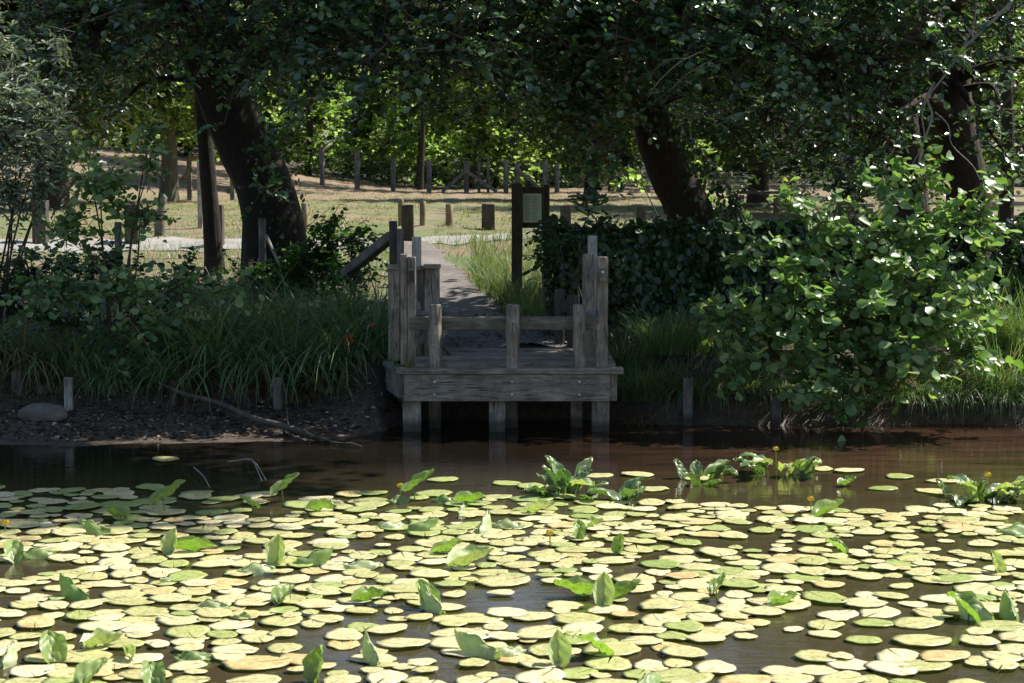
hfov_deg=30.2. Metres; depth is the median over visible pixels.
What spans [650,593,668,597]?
lily pad
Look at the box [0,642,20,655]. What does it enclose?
lily pad
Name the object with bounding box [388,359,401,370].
seedling
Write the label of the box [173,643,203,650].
lily pad
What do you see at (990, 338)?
sedge tuft
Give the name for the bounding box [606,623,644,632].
lily pad
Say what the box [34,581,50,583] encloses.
lily pad
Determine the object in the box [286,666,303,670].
lily pad
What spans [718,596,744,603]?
lily pad
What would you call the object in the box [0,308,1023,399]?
bank grass
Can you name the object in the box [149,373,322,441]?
driftwood branch
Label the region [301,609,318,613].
lily pad
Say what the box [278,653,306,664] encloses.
lily pad
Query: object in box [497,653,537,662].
lily pad
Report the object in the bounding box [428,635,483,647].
lily pad
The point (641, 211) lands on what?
wooden post
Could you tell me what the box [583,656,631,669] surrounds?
lily pad
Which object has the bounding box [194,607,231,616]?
lily pad
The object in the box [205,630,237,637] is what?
lily pad
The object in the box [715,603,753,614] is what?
lily pad
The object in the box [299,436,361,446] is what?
floating stick
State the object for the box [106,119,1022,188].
undergrowth
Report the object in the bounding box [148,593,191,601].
lily pad
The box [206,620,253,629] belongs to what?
lily pad
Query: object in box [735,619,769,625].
lily pad
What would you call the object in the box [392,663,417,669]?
lily pad
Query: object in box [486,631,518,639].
lily pad
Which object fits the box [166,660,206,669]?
lily pad
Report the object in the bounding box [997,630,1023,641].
lily pad
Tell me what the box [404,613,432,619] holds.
lily pad
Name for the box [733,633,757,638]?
lily pad
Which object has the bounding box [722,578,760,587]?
lily pad
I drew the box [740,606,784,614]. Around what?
lily pad
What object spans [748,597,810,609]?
lily pad
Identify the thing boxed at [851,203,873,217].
picnic table
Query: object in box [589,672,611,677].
lily pad
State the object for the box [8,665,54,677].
lily pad
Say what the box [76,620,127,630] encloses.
lily pad
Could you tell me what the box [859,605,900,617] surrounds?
lily pad
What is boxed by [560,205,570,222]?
wooden post
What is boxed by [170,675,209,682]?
lily pad
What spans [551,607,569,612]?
lily pad
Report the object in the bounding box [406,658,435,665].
lily pad
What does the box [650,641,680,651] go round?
lily pad
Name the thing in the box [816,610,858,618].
lily pad
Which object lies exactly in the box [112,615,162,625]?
lily pad
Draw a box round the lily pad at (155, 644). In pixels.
[149,641,169,647]
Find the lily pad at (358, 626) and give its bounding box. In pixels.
[345,622,377,631]
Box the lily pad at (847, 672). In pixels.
[837,671,859,673]
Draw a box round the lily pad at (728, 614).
[718,611,747,618]
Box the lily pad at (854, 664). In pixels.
[826,658,868,669]
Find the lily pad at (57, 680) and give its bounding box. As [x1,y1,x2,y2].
[41,677,93,682]
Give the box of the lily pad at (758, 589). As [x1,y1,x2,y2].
[746,587,765,591]
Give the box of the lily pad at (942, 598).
[919,594,954,602]
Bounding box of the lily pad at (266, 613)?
[259,611,276,615]
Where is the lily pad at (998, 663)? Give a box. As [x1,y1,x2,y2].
[987,659,1018,668]
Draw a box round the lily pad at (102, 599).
[97,598,109,601]
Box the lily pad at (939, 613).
[912,607,954,617]
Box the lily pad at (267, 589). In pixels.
[260,586,274,591]
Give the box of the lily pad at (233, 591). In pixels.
[215,588,245,593]
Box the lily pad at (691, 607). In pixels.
[671,602,715,612]
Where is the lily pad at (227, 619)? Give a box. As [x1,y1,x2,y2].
[218,617,233,620]
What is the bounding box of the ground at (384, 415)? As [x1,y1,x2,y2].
[0,143,1023,445]
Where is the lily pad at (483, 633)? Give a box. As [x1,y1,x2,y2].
[465,630,494,638]
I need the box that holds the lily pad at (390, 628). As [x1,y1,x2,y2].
[364,623,407,632]
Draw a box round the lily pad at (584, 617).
[554,612,604,623]
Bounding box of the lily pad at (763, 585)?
[757,583,779,587]
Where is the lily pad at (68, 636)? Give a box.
[62,633,76,639]
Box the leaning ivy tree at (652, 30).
[527,0,896,239]
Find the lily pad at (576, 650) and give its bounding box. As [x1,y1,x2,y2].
[571,648,580,653]
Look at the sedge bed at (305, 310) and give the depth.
18.24 m
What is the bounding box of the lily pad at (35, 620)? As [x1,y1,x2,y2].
[15,615,54,627]
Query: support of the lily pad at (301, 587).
on the water
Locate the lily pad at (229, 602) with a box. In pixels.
[197,598,231,609]
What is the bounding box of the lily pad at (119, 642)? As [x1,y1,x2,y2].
[104,638,144,647]
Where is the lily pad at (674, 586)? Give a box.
[664,584,683,588]
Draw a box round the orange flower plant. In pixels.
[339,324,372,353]
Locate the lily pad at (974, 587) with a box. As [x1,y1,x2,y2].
[953,582,1000,594]
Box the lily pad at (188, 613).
[169,611,194,615]
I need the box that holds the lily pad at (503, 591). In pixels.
[487,589,513,594]
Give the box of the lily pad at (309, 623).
[300,619,324,627]
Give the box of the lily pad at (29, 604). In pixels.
[9,600,39,608]
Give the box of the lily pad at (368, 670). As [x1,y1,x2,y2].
[360,667,382,672]
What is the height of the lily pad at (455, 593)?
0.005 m
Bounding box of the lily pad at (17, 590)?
[4,587,29,592]
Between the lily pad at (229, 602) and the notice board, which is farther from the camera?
the notice board
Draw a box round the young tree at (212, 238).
[122,0,243,275]
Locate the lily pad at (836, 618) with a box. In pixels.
[829,616,848,620]
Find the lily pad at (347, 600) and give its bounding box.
[337,597,370,602]
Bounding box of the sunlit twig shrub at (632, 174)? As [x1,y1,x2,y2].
[610,138,727,218]
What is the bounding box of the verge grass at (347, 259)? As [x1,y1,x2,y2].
[0,225,1021,340]
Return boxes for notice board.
[511,183,549,292]
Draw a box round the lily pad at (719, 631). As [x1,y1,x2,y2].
[695,626,733,635]
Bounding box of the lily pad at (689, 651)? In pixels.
[660,645,707,656]
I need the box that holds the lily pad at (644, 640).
[621,636,662,644]
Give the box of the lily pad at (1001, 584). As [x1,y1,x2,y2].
[989,582,1014,585]
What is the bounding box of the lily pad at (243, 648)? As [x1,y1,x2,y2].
[211,644,258,653]
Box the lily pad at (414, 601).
[406,598,440,605]
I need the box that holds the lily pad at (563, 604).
[546,601,583,608]
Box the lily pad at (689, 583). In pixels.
[676,578,710,588]
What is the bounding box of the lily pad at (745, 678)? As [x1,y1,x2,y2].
[716,674,771,682]
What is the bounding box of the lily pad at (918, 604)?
[898,601,927,607]
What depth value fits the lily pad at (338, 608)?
10.00 m
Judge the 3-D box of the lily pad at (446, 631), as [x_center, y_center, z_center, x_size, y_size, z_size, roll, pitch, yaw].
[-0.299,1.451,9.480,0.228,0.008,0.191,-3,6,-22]
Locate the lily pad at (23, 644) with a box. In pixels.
[17,642,37,647]
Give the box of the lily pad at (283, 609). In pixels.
[267,606,298,612]
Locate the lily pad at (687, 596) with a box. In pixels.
[669,592,709,600]
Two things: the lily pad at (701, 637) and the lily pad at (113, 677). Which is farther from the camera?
the lily pad at (701, 637)
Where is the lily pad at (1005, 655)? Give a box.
[981,651,1023,661]
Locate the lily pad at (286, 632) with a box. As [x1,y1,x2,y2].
[267,628,297,635]
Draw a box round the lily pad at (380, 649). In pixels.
[358,646,388,653]
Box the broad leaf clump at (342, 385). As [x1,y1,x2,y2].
[275,353,374,404]
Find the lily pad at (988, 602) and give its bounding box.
[979,600,998,604]
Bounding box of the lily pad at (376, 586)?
[364,585,383,588]
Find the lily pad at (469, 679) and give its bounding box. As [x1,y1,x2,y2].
[455,674,490,682]
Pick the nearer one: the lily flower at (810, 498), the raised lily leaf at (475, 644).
the raised lily leaf at (475, 644)
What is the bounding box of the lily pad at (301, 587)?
[293,583,319,590]
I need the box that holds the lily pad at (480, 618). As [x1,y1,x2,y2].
[453,613,503,622]
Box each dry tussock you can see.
[0,367,60,398]
[20,365,95,401]
[141,382,225,408]
[200,370,275,408]
[242,374,323,408]
[298,365,356,399]
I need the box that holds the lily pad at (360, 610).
[344,607,377,612]
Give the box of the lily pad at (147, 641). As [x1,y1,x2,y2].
[145,639,165,643]
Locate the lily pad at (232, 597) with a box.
[213,594,248,601]
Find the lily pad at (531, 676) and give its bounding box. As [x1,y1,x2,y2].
[513,668,564,682]
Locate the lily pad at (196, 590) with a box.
[175,586,210,594]
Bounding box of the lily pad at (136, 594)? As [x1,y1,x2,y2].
[100,589,145,599]
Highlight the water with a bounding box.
[0,419,1023,682]
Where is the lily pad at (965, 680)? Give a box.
[947,678,984,682]
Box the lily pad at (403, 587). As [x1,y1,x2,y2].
[378,583,417,592]
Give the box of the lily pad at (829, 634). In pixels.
[807,630,841,637]
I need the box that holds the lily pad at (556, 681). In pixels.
[544,679,574,682]
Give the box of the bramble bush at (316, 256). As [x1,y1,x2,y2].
[221,204,387,309]
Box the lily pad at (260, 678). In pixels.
[226,674,280,682]
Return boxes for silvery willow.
[0,11,101,339]
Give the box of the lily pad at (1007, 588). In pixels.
[995,586,1015,590]
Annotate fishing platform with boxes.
[382,221,623,431]
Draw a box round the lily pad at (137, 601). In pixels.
[105,597,154,605]
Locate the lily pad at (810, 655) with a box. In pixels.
[793,649,838,661]
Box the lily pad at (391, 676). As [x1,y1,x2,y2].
[366,669,407,682]
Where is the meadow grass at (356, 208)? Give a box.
[50,154,945,238]
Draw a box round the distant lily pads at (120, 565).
[0,456,1023,682]
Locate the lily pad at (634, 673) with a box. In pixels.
[623,669,650,678]
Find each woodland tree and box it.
[76,101,144,146]
[138,104,215,155]
[215,89,304,158]
[215,106,317,159]
[273,6,362,176]
[303,63,392,175]
[323,64,408,180]
[346,29,473,186]
[347,26,458,183]
[384,28,473,185]
[431,33,562,188]
[434,32,515,188]
[454,81,575,186]
[483,31,582,187]
[523,124,625,184]
[582,109,645,182]
[582,136,630,183]
[633,103,749,184]
[693,56,806,188]
[735,142,813,182]
[923,54,1023,182]
[1013,64,1023,185]
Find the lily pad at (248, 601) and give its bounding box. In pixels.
[233,596,270,605]
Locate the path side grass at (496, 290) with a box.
[461,217,650,315]
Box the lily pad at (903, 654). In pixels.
[875,648,928,661]
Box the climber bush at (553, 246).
[519,213,617,337]
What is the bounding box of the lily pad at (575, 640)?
[564,630,589,644]
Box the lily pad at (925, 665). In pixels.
[899,660,952,671]
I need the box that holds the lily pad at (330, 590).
[306,585,343,594]
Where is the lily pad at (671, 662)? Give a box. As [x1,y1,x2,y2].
[662,658,691,666]
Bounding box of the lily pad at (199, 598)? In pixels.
[181,596,211,601]
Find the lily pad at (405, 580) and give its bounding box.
[390,578,427,583]
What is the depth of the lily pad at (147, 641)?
9.30 m
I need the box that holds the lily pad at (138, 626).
[117,622,159,632]
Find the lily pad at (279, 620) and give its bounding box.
[259,613,302,626]
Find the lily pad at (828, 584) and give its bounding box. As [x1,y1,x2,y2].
[812,580,844,587]
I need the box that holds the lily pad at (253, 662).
[220,655,291,669]
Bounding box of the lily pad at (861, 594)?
[854,591,879,598]
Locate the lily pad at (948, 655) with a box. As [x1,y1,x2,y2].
[918,650,970,660]
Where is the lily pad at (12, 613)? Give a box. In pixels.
[0,609,25,616]
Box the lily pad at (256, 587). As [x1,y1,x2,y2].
[249,585,268,589]
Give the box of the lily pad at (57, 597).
[48,595,64,599]
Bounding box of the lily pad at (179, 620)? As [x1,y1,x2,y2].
[156,613,199,625]
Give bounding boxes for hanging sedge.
[351,328,400,366]
[655,368,748,414]
[685,363,784,413]
[746,369,837,419]
[785,380,879,414]
[876,377,968,421]
[913,374,1008,423]
[960,378,1023,421]
[1008,383,1023,406]
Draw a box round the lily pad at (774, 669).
[760,665,801,674]
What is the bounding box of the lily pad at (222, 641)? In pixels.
[209,638,240,644]
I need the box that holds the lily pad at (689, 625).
[662,620,703,631]
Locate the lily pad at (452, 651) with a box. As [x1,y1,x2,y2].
[440,647,476,656]
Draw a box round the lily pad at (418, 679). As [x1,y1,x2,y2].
[404,676,428,682]
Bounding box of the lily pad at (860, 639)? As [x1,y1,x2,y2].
[844,635,882,643]
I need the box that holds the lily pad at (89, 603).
[67,599,102,607]
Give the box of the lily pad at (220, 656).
[211,652,245,660]
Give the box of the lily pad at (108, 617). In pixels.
[87,614,122,620]
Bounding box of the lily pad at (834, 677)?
[818,672,866,682]
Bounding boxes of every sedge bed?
[99,270,302,350]
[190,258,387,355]
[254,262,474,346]
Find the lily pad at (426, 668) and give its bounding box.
[411,666,437,671]
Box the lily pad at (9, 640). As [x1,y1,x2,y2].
[0,639,17,644]
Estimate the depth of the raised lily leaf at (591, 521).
12.22 m
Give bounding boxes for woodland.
[8,0,1023,179]
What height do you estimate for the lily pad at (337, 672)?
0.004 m
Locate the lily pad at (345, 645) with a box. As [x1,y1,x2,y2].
[326,640,359,649]
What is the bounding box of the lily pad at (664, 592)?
[656,591,672,594]
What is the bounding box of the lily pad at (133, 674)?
[119,668,172,678]
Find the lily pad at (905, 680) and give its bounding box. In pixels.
[889,678,924,682]
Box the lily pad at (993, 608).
[984,605,1018,612]
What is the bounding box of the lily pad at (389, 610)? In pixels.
[384,607,402,613]
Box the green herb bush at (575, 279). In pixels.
[565,241,586,303]
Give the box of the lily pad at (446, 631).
[430,627,474,635]
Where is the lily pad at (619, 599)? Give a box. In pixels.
[613,597,627,601]
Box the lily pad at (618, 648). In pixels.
[581,641,640,656]
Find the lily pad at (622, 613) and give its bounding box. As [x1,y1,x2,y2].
[611,611,637,615]
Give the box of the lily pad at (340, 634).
[324,628,362,639]
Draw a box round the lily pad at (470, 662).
[458,658,488,665]
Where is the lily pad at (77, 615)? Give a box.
[64,610,95,619]
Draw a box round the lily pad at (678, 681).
[669,680,689,682]
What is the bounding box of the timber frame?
[179,152,234,200]
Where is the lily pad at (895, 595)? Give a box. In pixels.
[872,592,908,598]
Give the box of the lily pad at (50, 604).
[38,600,68,609]
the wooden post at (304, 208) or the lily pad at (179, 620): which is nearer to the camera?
the lily pad at (179, 620)
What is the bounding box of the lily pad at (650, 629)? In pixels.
[629,626,666,633]
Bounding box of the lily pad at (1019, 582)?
[1011,581,1023,584]
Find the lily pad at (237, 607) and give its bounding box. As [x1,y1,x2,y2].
[229,606,245,609]
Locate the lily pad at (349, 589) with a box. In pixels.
[339,585,368,593]
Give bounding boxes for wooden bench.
[738,191,779,212]
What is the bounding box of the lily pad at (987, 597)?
[976,594,996,600]
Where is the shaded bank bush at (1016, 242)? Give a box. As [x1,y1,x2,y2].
[797,192,1023,317]
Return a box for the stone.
[36,384,49,394]
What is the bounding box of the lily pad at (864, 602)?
[842,597,887,606]
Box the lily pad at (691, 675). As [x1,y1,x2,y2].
[643,668,713,682]
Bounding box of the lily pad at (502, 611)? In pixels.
[485,607,529,616]
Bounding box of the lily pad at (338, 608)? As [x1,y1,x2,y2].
[321,604,354,611]
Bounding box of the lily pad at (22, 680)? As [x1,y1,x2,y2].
[2,677,42,682]
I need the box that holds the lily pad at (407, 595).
[393,593,419,598]
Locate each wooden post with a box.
[31,200,49,243]
[124,204,140,244]
[197,160,202,227]
[219,205,224,244]
[301,203,307,231]
[398,199,403,225]
[401,204,413,240]
[420,201,425,225]
[446,204,452,225]
[482,204,494,229]
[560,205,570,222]
[636,206,646,221]
[835,202,850,224]
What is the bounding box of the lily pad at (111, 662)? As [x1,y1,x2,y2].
[102,658,132,668]
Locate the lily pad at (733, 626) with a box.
[712,622,754,631]
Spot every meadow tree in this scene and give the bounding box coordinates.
[0,0,176,209]
[66,0,281,202]
[153,0,483,132]
[427,0,687,198]
[602,0,879,206]
[669,0,1023,213]
[723,0,1023,202]
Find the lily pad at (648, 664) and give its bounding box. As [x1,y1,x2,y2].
[633,659,667,670]
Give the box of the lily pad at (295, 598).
[281,594,305,603]
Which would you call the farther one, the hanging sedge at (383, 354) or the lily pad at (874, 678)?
the hanging sedge at (383, 354)
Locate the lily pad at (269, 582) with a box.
[257,580,279,585]
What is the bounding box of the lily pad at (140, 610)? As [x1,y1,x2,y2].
[121,606,168,615]
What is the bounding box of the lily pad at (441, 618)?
[431,615,457,621]
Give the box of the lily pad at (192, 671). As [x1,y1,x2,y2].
[184,668,207,673]
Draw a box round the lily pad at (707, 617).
[686,612,722,621]
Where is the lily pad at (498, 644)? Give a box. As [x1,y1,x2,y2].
[486,641,507,646]
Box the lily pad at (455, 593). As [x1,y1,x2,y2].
[441,590,465,596]
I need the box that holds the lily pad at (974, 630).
[965,627,992,634]
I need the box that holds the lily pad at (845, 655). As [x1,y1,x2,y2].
[827,652,853,658]
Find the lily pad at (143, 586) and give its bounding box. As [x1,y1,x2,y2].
[129,584,155,590]
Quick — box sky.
[66,1,1023,161]
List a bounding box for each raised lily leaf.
[0,641,17,668]
[4,540,23,563]
[22,547,56,558]
[39,630,66,664]
[59,573,89,600]
[73,657,107,682]
[79,627,122,647]
[81,519,112,535]
[105,505,130,519]
[123,643,135,660]
[141,660,165,682]
[149,479,185,510]
[159,575,173,583]
[160,527,177,554]
[175,650,213,660]
[176,535,215,550]
[196,598,230,610]
[232,611,255,620]
[237,562,279,575]
[240,495,260,513]
[265,534,284,563]
[270,472,298,500]
[271,583,294,605]
[292,546,332,566]
[302,644,322,682]
[306,498,336,510]
[343,558,381,570]
[351,586,386,603]
[362,631,379,666]
[374,521,404,530]
[387,495,411,504]
[400,469,434,500]
[404,517,437,533]
[415,579,439,605]
[420,583,445,613]
[430,538,462,552]
[431,494,454,502]
[445,544,493,566]
[453,491,485,502]
[454,627,501,659]
[457,503,464,514]
[476,510,491,533]
[486,645,526,656]
[492,518,525,529]
[523,499,554,514]
[548,629,571,667]
[553,575,594,597]
[573,519,585,540]
[578,632,614,656]
[586,516,602,526]
[593,571,614,605]
[611,533,623,552]
[614,579,640,598]
[637,672,660,682]
[708,572,725,599]
[767,590,797,603]
[812,498,843,516]
[825,537,848,553]
[837,476,856,485]
[946,591,983,621]
[955,589,994,620]
[991,550,1006,572]
[996,522,1023,536]
[999,589,1018,621]
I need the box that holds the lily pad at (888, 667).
[863,661,917,675]
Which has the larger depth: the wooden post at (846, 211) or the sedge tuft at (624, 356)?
the wooden post at (846, 211)
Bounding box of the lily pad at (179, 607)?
[168,604,201,610]
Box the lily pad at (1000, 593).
[988,591,1023,597]
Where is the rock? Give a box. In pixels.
[17,403,66,421]
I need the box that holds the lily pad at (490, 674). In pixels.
[474,671,497,676]
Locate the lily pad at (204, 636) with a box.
[191,634,210,639]
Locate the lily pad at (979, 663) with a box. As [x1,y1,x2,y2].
[964,659,988,665]
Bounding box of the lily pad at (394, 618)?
[386,616,408,620]
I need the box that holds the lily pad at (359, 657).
[348,653,396,662]
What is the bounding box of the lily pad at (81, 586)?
[76,584,92,588]
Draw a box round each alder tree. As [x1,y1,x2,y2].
[0,0,689,303]
[775,0,1023,228]
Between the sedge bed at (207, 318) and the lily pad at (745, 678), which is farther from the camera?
the sedge bed at (207, 318)
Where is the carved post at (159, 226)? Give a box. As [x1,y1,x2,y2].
[154,194,166,235]
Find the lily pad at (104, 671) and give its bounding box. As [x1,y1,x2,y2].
[94,667,113,675]
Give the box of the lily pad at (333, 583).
[311,581,347,586]
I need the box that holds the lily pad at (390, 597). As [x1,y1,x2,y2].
[382,596,401,599]
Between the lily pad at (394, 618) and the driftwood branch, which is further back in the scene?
the driftwood branch
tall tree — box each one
[268,89,272,128]
[416,28,424,189]
[608,146,614,191]
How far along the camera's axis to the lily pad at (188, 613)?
9.85 m
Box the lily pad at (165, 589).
[140,586,176,594]
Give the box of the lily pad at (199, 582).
[180,579,216,585]
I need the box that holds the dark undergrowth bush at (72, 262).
[0,238,249,349]
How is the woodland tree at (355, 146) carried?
on the ground at (384, 415)
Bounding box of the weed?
[400,352,417,367]
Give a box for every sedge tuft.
[0,288,69,398]
[0,314,153,394]
[0,318,109,391]
[45,340,185,409]
[57,304,254,417]
[95,272,312,398]
[148,288,357,413]
[182,277,400,413]
[226,298,449,406]
[256,261,483,384]
[565,318,672,373]
[595,337,703,401]
[609,301,699,342]
[611,303,700,354]
[651,310,737,354]
[841,354,949,397]
[891,359,996,406]
[898,257,1023,351]
[931,324,1023,391]
[950,272,1023,354]
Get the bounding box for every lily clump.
[524,455,607,499]
[587,475,645,500]
[674,458,737,485]
[733,446,821,478]
[936,472,1023,506]
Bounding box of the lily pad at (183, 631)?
[165,625,209,637]
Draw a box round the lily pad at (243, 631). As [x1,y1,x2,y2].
[235,629,254,633]
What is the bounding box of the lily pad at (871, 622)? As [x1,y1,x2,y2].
[852,618,893,625]
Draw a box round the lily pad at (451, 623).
[439,620,467,625]
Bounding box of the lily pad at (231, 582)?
[209,578,247,585]
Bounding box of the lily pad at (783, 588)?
[764,585,801,591]
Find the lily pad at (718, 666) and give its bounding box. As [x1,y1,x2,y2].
[694,660,735,672]
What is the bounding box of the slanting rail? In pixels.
[341,232,388,277]
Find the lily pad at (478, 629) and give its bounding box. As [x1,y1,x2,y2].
[471,627,487,630]
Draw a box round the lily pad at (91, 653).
[58,648,112,662]
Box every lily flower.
[1,519,8,531]
[396,483,402,495]
[546,529,553,543]
[807,496,813,511]
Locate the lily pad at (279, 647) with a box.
[266,643,302,652]
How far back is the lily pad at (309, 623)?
9.64 m
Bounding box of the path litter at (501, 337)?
[444,313,566,347]
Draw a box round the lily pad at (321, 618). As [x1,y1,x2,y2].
[308,614,343,622]
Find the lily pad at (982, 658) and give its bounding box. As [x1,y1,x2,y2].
[966,656,989,660]
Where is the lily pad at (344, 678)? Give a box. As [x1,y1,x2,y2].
[322,674,360,682]
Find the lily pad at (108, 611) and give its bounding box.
[93,609,125,615]
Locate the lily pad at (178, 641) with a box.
[169,638,204,645]
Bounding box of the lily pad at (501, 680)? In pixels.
[485,677,517,682]
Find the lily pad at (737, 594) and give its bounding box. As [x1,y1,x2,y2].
[723,590,752,597]
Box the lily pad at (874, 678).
[855,674,888,682]
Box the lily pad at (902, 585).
[888,583,912,588]
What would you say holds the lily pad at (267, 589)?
on the water
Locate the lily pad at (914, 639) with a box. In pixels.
[891,634,951,645]
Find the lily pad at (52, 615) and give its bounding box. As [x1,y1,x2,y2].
[40,612,64,618]
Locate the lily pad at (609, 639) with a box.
[601,638,618,641]
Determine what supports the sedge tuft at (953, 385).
on the ground at (384, 415)
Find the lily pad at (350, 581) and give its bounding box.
[341,579,365,583]
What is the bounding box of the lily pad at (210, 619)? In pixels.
[197,617,220,621]
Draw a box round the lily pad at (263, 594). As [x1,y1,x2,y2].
[244,592,270,599]
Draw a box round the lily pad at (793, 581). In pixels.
[783,579,803,583]
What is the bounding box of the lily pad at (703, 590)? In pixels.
[696,587,718,593]
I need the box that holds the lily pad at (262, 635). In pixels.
[240,630,275,642]
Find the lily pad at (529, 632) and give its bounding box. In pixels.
[515,625,566,637]
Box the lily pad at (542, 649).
[527,643,548,655]
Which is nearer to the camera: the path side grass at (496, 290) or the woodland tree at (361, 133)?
the path side grass at (496, 290)
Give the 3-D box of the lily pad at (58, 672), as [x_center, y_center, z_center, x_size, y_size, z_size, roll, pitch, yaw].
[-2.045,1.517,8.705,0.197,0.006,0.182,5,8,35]
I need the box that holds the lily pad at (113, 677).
[101,674,123,679]
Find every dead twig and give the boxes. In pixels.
[193,467,209,487]
[228,458,265,480]
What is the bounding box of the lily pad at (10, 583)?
[0,580,37,586]
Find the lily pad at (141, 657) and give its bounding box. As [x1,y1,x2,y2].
[119,653,162,663]
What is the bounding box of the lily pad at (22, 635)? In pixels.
[8,632,40,639]
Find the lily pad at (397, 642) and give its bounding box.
[376,638,430,647]
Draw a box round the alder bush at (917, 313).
[689,145,1023,440]
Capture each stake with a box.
[11,370,22,395]
[64,377,72,411]
[107,374,117,394]
[169,380,178,405]
[273,377,282,409]
[683,378,692,425]
[770,396,780,426]
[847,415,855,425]
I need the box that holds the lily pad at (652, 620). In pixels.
[640,614,680,626]
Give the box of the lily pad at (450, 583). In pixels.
[434,580,466,585]
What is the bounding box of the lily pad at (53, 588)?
[42,585,59,590]
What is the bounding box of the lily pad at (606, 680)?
[585,678,636,682]
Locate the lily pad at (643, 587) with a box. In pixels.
[629,584,653,592]
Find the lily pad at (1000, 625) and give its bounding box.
[976,620,1023,630]
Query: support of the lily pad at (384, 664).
on the water
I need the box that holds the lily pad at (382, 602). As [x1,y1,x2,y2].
[374,600,390,603]
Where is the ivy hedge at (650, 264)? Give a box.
[526,209,1023,335]
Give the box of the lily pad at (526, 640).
[519,638,537,642]
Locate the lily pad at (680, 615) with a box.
[662,611,688,618]
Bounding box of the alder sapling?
[0,117,266,393]
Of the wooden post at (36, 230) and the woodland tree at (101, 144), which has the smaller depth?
the wooden post at (36, 230)
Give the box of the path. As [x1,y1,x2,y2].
[387,240,566,347]
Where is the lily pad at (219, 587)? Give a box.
[206,584,231,589]
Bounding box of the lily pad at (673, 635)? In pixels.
[655,631,689,639]
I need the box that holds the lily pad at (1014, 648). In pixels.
[996,643,1023,654]
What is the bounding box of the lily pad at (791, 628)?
[783,626,803,631]
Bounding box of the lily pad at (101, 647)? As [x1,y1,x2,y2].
[81,644,107,649]
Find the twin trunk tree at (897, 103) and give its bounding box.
[723,0,1013,221]
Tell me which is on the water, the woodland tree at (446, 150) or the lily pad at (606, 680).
the lily pad at (606, 680)
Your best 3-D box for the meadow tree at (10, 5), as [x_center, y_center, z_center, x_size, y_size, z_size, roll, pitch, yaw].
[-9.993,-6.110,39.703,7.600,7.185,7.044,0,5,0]
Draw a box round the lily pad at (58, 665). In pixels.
[47,663,66,667]
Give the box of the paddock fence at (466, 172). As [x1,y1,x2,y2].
[319,148,832,192]
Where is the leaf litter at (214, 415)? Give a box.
[0,372,402,440]
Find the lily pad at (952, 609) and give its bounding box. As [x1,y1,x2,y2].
[942,606,960,614]
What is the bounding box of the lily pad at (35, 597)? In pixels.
[19,593,52,600]
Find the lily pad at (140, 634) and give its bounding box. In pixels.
[125,631,151,637]
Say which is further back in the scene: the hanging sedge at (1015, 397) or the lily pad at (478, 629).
the hanging sedge at (1015, 397)
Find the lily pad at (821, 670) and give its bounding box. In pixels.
[796,665,839,675]
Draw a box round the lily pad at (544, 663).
[518,659,558,667]
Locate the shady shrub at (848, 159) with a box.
[697,142,945,219]
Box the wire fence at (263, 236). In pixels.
[0,218,279,305]
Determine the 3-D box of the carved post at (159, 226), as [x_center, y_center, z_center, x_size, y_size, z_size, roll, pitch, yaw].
[-5.205,-1.776,28.109,0.189,0.811,0.180,4,7,40]
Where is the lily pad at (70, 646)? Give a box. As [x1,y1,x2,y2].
[38,644,74,650]
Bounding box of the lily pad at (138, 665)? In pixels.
[128,663,141,667]
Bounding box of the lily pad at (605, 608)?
[586,605,627,613]
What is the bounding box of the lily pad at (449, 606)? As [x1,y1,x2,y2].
[419,603,465,610]
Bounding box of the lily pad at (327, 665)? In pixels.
[322,662,335,668]
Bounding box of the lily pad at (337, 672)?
[326,670,348,674]
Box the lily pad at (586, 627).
[561,622,603,634]
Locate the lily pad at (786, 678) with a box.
[766,674,813,682]
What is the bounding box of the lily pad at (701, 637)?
[687,633,725,641]
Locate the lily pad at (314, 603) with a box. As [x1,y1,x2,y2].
[296,598,339,607]
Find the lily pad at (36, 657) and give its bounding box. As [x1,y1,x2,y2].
[24,653,73,662]
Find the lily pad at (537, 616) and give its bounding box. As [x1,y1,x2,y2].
[512,611,554,620]
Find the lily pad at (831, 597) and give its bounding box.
[801,591,848,602]
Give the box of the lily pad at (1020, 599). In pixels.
[1015,594,1023,602]
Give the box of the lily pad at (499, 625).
[482,621,507,629]
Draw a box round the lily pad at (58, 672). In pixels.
[44,667,74,678]
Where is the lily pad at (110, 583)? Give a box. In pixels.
[81,580,133,586]
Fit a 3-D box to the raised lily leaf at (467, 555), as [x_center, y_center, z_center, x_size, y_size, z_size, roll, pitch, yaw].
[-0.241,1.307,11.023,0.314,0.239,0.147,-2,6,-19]
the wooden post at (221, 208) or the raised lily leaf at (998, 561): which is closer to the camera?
the raised lily leaf at (998, 561)
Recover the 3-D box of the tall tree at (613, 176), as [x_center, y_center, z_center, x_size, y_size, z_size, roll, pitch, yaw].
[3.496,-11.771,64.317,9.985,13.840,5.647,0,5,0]
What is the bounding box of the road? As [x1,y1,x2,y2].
[0,216,1019,252]
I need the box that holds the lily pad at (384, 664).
[376,662,398,666]
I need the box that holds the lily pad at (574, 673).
[562,667,597,678]
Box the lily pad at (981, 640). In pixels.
[958,634,1000,644]
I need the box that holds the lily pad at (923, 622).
[892,617,944,628]
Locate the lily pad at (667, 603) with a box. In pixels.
[638,597,682,608]
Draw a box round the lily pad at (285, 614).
[280,612,301,616]
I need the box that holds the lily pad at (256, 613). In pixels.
[228,610,261,618]
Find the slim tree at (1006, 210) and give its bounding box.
[972,0,1023,222]
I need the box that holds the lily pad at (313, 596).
[305,594,322,597]
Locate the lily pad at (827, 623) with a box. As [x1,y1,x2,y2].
[807,619,844,629]

